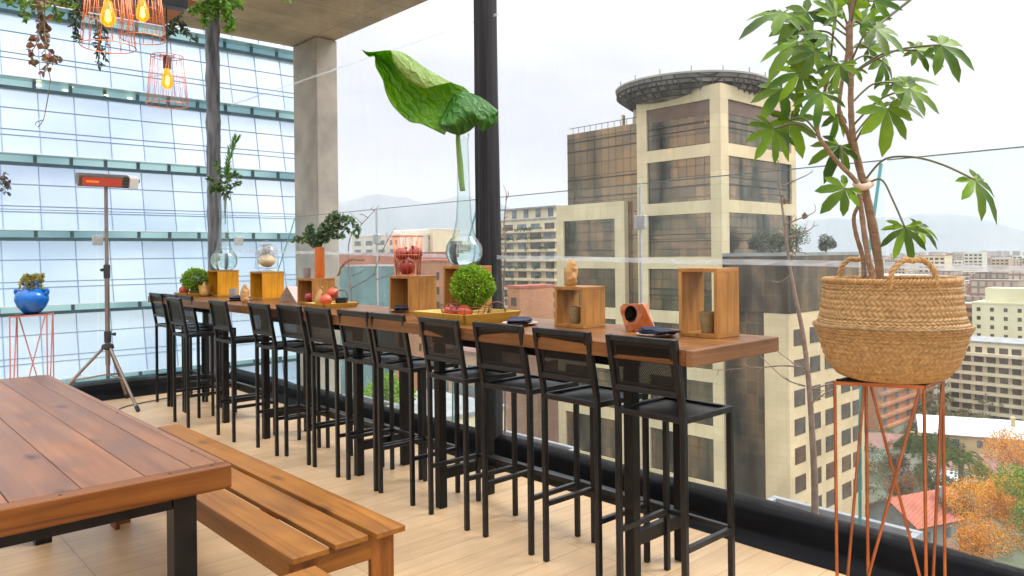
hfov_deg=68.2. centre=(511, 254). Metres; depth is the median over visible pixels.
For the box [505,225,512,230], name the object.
window
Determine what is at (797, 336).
window
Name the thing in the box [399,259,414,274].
pomegranate
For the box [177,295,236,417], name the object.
bar stool
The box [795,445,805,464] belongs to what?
window
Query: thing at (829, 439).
window
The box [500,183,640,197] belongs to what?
glass balustrade
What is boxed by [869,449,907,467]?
tree
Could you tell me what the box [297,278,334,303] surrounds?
wooden crate
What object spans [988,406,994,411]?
window
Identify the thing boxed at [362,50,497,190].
giant leaf
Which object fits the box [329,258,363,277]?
dry grass plume
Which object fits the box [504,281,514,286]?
window
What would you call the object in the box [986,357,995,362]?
window
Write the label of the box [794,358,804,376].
window
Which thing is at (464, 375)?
bar stool
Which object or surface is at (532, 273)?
window
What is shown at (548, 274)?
window
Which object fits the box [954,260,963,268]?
apartment building
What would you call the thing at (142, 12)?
pendant lamp
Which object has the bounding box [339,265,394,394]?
office building
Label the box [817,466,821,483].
window
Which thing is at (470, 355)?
apartment building
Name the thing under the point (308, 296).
pomegranate
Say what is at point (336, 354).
bar stool
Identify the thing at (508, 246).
window
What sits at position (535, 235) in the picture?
window
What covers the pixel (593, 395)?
bar stool
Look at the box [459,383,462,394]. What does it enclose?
window
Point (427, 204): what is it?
glass balustrade
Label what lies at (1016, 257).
apartment building
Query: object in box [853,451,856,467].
window
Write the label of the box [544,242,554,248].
window
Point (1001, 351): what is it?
window
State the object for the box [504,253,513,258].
window
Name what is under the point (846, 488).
window
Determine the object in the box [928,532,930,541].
window
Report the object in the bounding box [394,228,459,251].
office building
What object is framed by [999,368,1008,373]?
window
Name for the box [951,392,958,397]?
window
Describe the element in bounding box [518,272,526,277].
window
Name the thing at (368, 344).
bar stool
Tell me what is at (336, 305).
wooden tray
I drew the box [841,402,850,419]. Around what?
window
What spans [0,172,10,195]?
hanging vine
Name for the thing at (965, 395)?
window
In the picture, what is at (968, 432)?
house
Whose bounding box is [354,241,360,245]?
window
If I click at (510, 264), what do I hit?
window
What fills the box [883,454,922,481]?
tree
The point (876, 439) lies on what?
house
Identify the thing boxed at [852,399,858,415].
window
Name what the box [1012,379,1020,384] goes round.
window
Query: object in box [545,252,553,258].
window
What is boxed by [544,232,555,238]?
window
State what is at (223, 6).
hanging vine
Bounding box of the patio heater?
[67,172,139,411]
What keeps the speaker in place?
on the bar table at (696, 351)
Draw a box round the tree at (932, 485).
[912,462,955,490]
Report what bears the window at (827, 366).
in the office block at (771, 439)
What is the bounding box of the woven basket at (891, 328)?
[812,257,975,383]
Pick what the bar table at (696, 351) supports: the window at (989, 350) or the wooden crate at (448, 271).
the wooden crate at (448, 271)
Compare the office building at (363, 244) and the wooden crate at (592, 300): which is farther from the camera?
the office building at (363, 244)
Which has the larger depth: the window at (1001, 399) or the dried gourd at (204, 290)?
the window at (1001, 399)
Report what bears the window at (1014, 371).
in the apartment building at (992, 368)
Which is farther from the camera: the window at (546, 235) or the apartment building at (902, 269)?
the apartment building at (902, 269)
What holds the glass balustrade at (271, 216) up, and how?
on the roof edge
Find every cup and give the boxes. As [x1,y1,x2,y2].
[229,288,237,296]
[303,268,310,277]
[568,306,580,323]
[699,311,713,332]
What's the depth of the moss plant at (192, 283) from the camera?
7.38 m
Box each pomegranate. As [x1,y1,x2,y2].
[179,286,188,292]
[305,291,311,301]
[319,293,331,303]
[326,287,338,298]
[395,246,407,259]
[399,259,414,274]
[408,245,422,259]
[443,304,453,313]
[450,304,458,314]
[457,303,471,314]
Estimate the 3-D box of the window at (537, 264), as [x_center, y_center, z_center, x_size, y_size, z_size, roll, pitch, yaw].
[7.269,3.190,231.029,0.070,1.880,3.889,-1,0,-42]
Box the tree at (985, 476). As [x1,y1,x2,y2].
[957,458,994,489]
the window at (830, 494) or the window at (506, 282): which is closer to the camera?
the window at (830, 494)
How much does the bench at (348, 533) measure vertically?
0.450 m
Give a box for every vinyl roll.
[72,373,201,400]
[229,368,1023,575]
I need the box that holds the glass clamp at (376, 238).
[373,210,380,305]
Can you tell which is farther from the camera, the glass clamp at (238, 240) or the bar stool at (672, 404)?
the glass clamp at (238, 240)
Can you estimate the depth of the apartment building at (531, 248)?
232.51 m
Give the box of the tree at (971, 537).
[942,512,1017,558]
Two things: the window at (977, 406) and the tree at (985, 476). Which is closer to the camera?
the tree at (985, 476)
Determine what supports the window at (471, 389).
in the apartment building at (470, 355)
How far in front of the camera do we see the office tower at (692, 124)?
99.03 m
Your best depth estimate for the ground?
146.37 m
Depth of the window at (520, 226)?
235.54 m
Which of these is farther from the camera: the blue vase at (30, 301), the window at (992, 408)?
the window at (992, 408)
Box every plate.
[502,321,537,325]
[636,332,674,337]
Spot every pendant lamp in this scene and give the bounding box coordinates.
[79,0,136,53]
[118,0,166,44]
[145,8,188,108]
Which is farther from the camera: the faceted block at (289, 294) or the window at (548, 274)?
the window at (548, 274)
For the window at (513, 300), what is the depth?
159.96 m
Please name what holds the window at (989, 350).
in the apartment building at (992, 368)
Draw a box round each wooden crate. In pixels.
[207,270,238,296]
[250,271,283,299]
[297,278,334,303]
[389,275,436,312]
[443,265,491,308]
[554,285,604,328]
[678,267,739,338]
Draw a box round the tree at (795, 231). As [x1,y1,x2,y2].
[783,224,811,251]
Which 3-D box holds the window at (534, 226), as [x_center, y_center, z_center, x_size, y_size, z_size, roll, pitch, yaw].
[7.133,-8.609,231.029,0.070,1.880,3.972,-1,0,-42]
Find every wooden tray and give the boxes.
[173,292,214,296]
[305,301,358,307]
[412,308,520,324]
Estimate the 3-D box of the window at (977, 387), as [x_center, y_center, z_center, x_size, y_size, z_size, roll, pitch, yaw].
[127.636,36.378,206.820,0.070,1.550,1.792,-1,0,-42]
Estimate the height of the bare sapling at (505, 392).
2.110 m
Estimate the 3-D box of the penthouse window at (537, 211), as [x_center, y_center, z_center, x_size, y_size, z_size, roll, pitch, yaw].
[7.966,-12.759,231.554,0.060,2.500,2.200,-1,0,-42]
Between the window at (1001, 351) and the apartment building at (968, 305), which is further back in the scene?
the apartment building at (968, 305)
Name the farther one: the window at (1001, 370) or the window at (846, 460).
the window at (1001, 370)
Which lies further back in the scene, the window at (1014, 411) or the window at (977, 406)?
the window at (977, 406)
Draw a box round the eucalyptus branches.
[290,210,361,247]
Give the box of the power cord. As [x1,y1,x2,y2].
[119,389,215,408]
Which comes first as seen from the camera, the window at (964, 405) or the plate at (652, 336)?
the plate at (652, 336)
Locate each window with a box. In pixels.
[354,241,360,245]
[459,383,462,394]
[468,385,474,396]
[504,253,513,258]
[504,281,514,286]
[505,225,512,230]
[505,234,512,239]
[505,262,512,267]
[505,271,513,276]
[506,243,512,249]
[511,297,515,305]
[512,211,516,218]
[517,224,525,228]
[517,234,526,239]
[517,281,527,284]
[518,243,525,248]
[518,253,526,258]
[518,262,526,267]
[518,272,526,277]
[523,210,527,217]
[530,233,540,238]
[530,243,540,248]
[531,223,539,229]
[531,252,539,258]
[531,262,539,267]
[531,272,540,277]
[535,209,540,216]
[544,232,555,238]
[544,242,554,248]
[545,223,553,228]
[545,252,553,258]
[546,262,553,267]
[546,272,553,277]
[548,208,552,216]
[794,329,801,345]
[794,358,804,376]
[794,388,804,406]
[795,416,805,435]
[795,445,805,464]
[795,473,805,493]
[810,327,818,342]
[810,355,819,372]
[812,384,820,400]
[814,411,820,428]
[816,439,820,455]
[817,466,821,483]
[818,495,821,506]
[825,358,831,368]
[825,380,834,397]
[825,408,833,424]
[826,434,833,452]
[826,461,833,479]
[826,489,833,507]
[841,377,849,393]
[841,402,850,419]
[842,428,850,445]
[842,454,850,472]
[842,481,851,499]
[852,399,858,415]
[853,425,857,441]
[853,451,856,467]
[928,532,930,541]
[946,527,950,537]
[951,373,958,378]
[951,382,958,388]
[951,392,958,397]
[951,401,958,406]
[962,364,970,370]
[962,374,970,379]
[962,402,971,408]
[963,355,970,360]
[963,383,970,389]
[963,393,970,398]
[974,356,983,361]
[975,346,981,352]
[975,366,981,371]
[975,375,981,380]
[975,385,982,390]
[975,394,983,400]
[975,404,983,409]
[977,441,982,447]
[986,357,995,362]
[987,347,994,353]
[987,367,994,372]
[987,386,995,392]
[987,396,995,401]
[988,376,994,382]
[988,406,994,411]
[999,348,1007,354]
[999,358,1007,363]
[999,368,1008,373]
[999,397,1008,403]
[999,407,1008,413]
[1000,378,1007,383]
[1000,387,1007,393]
[1012,349,1021,355]
[1012,359,1021,365]
[1012,369,1020,375]
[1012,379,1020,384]
[1012,389,1021,394]
[1012,408,1021,414]
[1013,399,1020,404]
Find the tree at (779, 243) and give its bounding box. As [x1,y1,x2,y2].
[765,226,789,252]
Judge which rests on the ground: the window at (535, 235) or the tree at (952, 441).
the tree at (952, 441)
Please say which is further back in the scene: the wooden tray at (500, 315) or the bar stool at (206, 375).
the bar stool at (206, 375)
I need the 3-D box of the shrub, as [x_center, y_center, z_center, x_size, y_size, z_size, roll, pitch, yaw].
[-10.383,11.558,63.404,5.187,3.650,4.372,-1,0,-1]
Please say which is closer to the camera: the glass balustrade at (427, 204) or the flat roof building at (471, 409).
the glass balustrade at (427, 204)
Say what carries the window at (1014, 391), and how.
in the apartment building at (992, 368)
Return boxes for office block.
[556,201,628,463]
[722,252,864,516]
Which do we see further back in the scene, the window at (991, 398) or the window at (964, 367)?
the window at (964, 367)
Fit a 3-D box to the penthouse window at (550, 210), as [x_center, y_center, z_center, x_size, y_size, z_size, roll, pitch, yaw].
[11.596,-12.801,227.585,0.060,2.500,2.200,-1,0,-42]
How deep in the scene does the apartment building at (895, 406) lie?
194.84 m
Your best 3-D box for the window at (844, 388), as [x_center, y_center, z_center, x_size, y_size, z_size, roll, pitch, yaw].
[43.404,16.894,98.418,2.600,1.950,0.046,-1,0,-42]
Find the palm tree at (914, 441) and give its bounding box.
[892,432,957,473]
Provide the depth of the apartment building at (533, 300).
161.19 m
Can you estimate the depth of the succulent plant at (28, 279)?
6.19 m
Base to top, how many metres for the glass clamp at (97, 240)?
0.100 m
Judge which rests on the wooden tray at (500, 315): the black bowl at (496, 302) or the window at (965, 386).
the black bowl at (496, 302)
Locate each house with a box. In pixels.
[864,431,919,449]
[865,486,981,549]
[914,414,1023,455]
[921,452,1021,473]
[928,467,984,485]
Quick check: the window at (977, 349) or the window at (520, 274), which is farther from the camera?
the window at (520, 274)
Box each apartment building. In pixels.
[339,252,447,264]
[393,259,475,390]
[426,344,538,437]
[501,205,560,309]
[506,284,553,318]
[538,358,558,442]
[864,386,936,430]
[884,274,929,275]
[894,259,907,273]
[918,255,951,271]
[947,335,1023,420]
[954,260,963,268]
[964,252,986,270]
[964,302,971,323]
[991,258,1012,270]
[1012,256,1023,259]
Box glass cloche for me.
[255,244,277,270]
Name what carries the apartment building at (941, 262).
on the ground
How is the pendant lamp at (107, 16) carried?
hanging from the hanging beam
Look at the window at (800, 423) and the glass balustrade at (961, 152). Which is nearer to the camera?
the glass balustrade at (961, 152)
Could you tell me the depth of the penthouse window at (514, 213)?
239.36 m
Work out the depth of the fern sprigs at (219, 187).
7.38 m
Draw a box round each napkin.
[229,295,249,299]
[394,305,407,309]
[506,316,532,323]
[636,326,680,334]
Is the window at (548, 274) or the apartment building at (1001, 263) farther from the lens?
the apartment building at (1001, 263)
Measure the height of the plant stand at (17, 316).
0.980 m
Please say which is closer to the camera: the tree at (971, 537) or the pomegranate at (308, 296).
the pomegranate at (308, 296)
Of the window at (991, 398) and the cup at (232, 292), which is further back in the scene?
the window at (991, 398)
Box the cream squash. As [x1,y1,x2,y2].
[258,254,275,266]
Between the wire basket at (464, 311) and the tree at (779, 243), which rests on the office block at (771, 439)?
the tree at (779, 243)
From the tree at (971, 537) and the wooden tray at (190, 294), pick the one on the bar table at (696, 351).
the wooden tray at (190, 294)
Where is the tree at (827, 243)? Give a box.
[817,233,836,251]
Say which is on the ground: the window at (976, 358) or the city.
the city
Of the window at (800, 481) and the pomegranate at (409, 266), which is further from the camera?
the window at (800, 481)
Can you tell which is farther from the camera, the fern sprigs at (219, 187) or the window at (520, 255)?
the window at (520, 255)
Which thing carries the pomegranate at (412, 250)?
in the copper basket at (418, 267)
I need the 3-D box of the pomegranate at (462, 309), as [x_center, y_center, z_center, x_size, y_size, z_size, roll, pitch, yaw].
[-0.264,0.314,4.220,0.083,0.088,0.085,-1,0,-42]
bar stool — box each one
[149,292,204,406]
[163,293,219,411]
[165,297,221,427]
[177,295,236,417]
[208,300,274,441]
[247,302,320,455]
[276,304,352,464]
[303,306,384,477]
[336,309,422,491]
[368,312,459,505]
[418,316,517,530]
[472,321,580,555]
[532,326,650,575]
[605,333,734,575]
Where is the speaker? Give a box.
[620,302,654,331]
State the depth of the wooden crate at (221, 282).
7.34 m
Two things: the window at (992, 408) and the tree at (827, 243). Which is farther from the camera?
the window at (992, 408)
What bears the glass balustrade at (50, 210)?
on the roof edge
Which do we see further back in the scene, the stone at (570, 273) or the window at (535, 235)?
the window at (535, 235)
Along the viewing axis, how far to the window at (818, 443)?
93.11 m
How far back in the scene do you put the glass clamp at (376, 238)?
8.05 m
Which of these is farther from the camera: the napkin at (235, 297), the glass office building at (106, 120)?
the glass office building at (106, 120)
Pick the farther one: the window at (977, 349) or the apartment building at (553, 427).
the window at (977, 349)
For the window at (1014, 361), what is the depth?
200.24 m
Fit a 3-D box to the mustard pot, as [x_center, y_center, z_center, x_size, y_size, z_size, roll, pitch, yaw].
[-2.993,0.344,7.382,0.124,0.095,0.124,-1,0,-42]
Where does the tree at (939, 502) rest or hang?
on the ground
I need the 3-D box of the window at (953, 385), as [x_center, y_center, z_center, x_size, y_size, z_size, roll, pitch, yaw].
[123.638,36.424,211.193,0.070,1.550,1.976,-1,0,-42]
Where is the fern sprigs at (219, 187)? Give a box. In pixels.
[205,132,242,223]
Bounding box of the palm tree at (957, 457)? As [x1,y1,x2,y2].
[935,448,988,496]
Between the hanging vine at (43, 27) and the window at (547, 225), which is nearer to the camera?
the hanging vine at (43, 27)
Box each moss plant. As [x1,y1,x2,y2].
[179,267,209,292]
[447,263,496,309]
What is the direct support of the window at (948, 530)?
in the house at (913, 504)
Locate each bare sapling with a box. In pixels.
[348,205,397,388]
[501,185,508,434]
[717,160,870,513]
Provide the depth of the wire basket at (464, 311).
4.18 m
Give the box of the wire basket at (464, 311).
[439,304,492,314]
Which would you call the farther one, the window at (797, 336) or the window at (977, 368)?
the window at (977, 368)
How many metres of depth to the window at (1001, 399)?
202.35 m
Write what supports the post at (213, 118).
on the floor
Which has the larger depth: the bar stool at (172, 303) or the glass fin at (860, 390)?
the bar stool at (172, 303)
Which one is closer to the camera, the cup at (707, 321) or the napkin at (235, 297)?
the cup at (707, 321)
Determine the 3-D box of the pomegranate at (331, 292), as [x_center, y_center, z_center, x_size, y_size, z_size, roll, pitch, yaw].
[-1.326,0.280,5.586,0.089,0.093,0.089,-1,0,-42]
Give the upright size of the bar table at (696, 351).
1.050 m
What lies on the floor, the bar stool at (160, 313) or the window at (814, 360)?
the bar stool at (160, 313)
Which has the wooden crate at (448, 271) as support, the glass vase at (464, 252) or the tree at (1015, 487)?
the glass vase at (464, 252)
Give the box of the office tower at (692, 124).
[615,66,796,488]
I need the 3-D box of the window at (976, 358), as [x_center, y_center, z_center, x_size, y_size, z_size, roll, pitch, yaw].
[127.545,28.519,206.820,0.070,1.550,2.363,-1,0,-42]
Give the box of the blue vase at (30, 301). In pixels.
[14,281,49,313]
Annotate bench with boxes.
[110,424,404,575]
[284,566,330,575]
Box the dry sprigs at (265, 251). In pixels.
[257,245,274,259]
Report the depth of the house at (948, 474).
146.75 m
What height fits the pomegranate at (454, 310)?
0.078 m
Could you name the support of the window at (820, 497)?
in the office block at (771, 439)
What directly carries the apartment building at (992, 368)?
on the ground
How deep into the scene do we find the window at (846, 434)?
98.38 m
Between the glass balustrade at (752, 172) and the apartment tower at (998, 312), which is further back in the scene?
the apartment tower at (998, 312)
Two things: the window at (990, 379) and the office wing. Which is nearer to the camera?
the office wing
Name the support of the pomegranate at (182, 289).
on the wooden tray at (190, 294)
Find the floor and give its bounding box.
[0,387,845,575]
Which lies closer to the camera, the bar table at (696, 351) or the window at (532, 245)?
the bar table at (696, 351)
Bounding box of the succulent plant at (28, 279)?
[17,272,44,289]
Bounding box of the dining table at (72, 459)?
[0,375,231,575]
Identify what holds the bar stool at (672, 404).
on the floor
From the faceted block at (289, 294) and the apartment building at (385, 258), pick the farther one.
the apartment building at (385, 258)
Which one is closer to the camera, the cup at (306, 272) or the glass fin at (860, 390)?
the glass fin at (860, 390)
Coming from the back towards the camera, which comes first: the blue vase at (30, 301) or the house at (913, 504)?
the house at (913, 504)
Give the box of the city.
[859,251,1023,301]
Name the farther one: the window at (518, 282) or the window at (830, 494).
the window at (518, 282)
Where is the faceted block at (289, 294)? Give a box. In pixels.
[278,286,296,302]
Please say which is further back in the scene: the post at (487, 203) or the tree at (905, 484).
the tree at (905, 484)
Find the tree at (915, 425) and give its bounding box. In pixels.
[901,418,916,434]
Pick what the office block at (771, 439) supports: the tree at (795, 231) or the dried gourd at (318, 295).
the tree at (795, 231)
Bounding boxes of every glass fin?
[271,218,294,376]
[452,214,474,421]
[634,185,646,468]
[858,163,882,524]
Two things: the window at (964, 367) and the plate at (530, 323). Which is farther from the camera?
the window at (964, 367)
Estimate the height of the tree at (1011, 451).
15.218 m
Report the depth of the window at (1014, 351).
200.24 m
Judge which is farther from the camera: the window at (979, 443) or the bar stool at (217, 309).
the window at (979, 443)
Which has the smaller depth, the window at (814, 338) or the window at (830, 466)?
the window at (814, 338)
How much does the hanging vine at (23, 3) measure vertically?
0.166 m
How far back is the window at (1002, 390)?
202.35 m
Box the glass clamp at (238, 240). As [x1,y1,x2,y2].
[234,237,242,244]
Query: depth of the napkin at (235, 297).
6.48 m
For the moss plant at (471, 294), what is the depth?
4.23 m
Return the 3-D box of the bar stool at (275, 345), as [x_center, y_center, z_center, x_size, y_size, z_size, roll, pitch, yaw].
[-1.695,0.895,5.631,0.409,1.090,0.348,-1,0,-42]
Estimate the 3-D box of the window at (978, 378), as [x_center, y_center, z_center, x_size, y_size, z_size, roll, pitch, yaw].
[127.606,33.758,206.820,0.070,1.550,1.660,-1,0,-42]
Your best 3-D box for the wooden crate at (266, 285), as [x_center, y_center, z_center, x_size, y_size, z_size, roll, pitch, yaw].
[-2.177,0.271,6.725,0.199,0.247,0.265,-1,0,-42]
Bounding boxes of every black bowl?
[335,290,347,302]
[488,301,505,312]
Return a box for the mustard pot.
[198,285,211,294]
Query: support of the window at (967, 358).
in the apartment building at (992, 368)
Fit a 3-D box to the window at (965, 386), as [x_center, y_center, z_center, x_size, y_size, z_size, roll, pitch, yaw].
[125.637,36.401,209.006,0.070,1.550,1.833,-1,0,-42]
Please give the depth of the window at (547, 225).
226.51 m
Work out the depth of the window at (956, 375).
211.03 m
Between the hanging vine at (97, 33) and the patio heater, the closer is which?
the hanging vine at (97, 33)
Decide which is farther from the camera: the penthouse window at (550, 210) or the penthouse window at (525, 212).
the penthouse window at (525, 212)
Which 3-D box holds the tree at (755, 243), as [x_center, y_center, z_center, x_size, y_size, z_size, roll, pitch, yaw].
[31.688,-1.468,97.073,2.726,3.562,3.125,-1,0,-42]
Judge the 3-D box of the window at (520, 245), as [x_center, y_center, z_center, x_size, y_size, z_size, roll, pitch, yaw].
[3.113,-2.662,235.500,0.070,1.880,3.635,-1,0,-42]
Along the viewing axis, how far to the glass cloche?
6.76 m
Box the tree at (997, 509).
[941,470,1023,560]
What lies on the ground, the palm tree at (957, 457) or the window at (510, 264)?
the palm tree at (957, 457)
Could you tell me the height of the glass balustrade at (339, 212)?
2.328 m
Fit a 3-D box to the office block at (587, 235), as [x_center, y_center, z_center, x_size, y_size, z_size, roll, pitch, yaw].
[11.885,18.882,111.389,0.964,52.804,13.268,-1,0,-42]
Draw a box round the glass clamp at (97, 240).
[92,236,102,244]
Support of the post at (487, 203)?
on the floor
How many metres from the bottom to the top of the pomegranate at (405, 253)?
0.092 m
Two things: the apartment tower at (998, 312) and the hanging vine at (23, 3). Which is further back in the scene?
the apartment tower at (998, 312)
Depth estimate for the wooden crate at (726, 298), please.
3.33 m
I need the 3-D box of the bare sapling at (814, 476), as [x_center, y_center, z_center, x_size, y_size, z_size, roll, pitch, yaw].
[1.585,0.486,4.489,0.228,2.072,1.024,-1,0,-42]
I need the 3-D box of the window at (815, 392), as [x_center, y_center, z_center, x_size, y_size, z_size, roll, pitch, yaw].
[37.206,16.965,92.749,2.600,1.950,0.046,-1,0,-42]
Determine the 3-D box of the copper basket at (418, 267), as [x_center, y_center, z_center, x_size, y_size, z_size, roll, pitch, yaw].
[-0.702,0.006,5.104,0.216,0.268,0.216,-1,0,-42]
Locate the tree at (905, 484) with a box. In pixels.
[882,473,921,496]
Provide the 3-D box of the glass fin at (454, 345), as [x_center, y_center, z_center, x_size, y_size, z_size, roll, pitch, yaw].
[-0.387,0.674,6.638,0.384,2.301,0.016,-1,0,-42]
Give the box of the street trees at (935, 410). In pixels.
[864,382,1023,558]
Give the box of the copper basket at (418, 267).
[392,235,423,275]
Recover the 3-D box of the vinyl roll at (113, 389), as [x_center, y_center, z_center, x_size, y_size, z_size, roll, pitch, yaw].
[-5.447,1.395,6.552,5.980,0.175,0.308,-1,0,-42]
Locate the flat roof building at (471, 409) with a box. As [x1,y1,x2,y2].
[394,390,507,429]
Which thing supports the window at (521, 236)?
in the apartment building at (531, 248)
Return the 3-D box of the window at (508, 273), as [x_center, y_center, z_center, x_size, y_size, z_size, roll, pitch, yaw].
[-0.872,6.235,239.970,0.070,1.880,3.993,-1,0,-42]
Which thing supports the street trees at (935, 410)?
on the ground
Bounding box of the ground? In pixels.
[864,253,1023,568]
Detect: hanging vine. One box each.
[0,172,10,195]
[2,0,77,23]
[26,0,62,77]
[35,66,50,126]
[66,0,91,43]
[89,14,109,71]
[161,11,196,41]
[185,0,245,32]
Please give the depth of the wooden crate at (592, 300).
3.83 m
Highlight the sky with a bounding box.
[335,0,1023,230]
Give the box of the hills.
[338,194,1023,254]
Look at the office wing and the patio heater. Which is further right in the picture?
the office wing
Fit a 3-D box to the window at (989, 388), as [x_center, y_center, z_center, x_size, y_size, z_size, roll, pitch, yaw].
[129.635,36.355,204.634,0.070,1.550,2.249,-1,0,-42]
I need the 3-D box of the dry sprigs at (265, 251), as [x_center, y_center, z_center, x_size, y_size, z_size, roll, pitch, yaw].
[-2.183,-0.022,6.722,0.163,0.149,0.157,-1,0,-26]
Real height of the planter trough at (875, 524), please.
0.330 m
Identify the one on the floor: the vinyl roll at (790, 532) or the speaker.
the vinyl roll at (790, 532)
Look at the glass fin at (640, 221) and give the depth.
5.47 m
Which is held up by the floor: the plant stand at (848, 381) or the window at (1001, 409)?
the plant stand at (848, 381)
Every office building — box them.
[0,0,296,385]
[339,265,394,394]
[352,234,428,252]
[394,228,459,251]
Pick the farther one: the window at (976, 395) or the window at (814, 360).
the window at (976, 395)
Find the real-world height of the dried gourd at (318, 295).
0.143 m
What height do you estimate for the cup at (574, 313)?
0.085 m
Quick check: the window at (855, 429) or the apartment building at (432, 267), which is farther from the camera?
the apartment building at (432, 267)
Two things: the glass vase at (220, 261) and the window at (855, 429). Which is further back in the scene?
the window at (855, 429)
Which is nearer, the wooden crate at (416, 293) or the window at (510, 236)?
the wooden crate at (416, 293)
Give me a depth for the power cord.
7.49 m
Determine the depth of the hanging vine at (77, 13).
3.32 m
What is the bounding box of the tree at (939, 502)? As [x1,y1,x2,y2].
[938,495,975,519]
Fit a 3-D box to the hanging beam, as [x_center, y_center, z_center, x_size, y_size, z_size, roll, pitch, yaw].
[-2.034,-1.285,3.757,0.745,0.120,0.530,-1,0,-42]
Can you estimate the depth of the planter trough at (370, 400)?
7.93 m
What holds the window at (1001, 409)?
in the apartment building at (992, 368)
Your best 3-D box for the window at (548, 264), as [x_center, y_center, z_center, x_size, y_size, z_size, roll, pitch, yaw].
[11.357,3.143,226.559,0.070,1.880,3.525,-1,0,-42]
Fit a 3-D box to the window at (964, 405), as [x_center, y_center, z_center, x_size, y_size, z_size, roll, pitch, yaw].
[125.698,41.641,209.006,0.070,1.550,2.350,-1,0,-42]
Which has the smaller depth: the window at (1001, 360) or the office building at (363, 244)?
the window at (1001, 360)
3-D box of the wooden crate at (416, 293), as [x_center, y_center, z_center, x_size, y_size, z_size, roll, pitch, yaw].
[-0.667,0.258,5.091,0.223,0.237,0.235,-1,0,-42]
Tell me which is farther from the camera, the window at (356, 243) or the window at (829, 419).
the window at (356, 243)
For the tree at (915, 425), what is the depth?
187.16 m
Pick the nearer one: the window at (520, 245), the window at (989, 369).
the window at (989, 369)
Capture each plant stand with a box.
[9,312,53,377]
[833,377,946,575]
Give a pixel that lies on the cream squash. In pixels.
(269, 261)
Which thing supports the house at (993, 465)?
on the ground
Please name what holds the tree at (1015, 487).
on the ground
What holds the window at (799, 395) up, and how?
in the office block at (771, 439)
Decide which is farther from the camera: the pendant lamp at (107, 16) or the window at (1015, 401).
the window at (1015, 401)
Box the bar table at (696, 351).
[148,295,778,575]
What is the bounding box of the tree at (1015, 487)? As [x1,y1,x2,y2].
[989,462,1023,533]
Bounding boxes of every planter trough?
[343,394,398,408]
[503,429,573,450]
[767,495,922,539]
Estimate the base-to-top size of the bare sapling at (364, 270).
2.062 m
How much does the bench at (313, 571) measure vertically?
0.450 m
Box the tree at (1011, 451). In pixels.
[980,426,1023,476]
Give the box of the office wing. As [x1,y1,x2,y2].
[567,117,639,430]
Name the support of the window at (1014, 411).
in the apartment building at (992, 368)
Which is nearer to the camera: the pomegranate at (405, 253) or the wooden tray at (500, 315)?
the wooden tray at (500, 315)
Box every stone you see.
[240,285,249,302]
[564,260,577,285]
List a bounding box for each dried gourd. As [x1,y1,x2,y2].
[200,282,209,295]
[314,286,323,303]
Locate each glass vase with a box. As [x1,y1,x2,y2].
[210,194,237,269]
[445,134,481,264]
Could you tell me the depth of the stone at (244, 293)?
6.20 m
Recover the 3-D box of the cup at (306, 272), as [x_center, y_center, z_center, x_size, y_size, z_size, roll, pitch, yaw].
[-1.630,0.145,6.022,0.066,0.080,0.066,-1,0,-42]
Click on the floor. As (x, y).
(440, 542)
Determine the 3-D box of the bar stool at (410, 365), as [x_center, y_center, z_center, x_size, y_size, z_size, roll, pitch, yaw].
[-0.582,0.882,4.519,0.409,1.090,0.348,-1,0,-43]
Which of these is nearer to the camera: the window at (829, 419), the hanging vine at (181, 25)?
the hanging vine at (181, 25)
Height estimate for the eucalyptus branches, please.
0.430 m
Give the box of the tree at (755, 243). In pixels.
[747,231,770,252]
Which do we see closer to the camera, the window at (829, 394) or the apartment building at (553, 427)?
the window at (829, 394)
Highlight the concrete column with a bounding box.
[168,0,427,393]
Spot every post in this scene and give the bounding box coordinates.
[205,7,221,384]
[473,0,502,452]
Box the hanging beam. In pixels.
[28,0,196,24]
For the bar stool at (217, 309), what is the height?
1.090 m
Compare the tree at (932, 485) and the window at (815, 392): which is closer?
the window at (815, 392)
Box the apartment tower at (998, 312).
[971,287,1023,338]
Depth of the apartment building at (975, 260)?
779.85 m
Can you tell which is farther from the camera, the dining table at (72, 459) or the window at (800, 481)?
the window at (800, 481)
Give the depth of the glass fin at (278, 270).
9.22 m
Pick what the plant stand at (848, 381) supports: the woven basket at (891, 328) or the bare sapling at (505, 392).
the woven basket at (891, 328)
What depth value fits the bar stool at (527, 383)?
3.75 m
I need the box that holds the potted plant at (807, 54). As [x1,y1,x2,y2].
[739,0,996,278]
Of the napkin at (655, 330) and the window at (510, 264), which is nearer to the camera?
the napkin at (655, 330)
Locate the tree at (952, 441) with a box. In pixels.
[932,429,965,452]
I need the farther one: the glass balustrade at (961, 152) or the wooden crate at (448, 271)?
the wooden crate at (448, 271)
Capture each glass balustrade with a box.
[11,209,95,211]
[98,211,236,215]
[238,215,290,216]
[298,209,376,216]
[380,199,474,208]
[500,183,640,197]
[642,160,880,183]
[887,146,1023,159]
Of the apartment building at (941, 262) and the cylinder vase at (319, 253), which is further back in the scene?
the apartment building at (941, 262)
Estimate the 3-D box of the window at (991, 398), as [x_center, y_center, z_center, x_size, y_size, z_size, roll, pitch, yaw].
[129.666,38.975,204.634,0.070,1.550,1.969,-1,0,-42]
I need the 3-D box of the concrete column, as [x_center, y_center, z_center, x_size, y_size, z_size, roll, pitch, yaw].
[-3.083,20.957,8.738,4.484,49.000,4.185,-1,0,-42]
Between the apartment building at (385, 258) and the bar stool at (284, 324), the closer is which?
the bar stool at (284, 324)
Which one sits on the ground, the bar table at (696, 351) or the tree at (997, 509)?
the tree at (997, 509)
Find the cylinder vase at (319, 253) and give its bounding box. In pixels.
[314,247,324,277]
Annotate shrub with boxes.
[364,371,416,403]

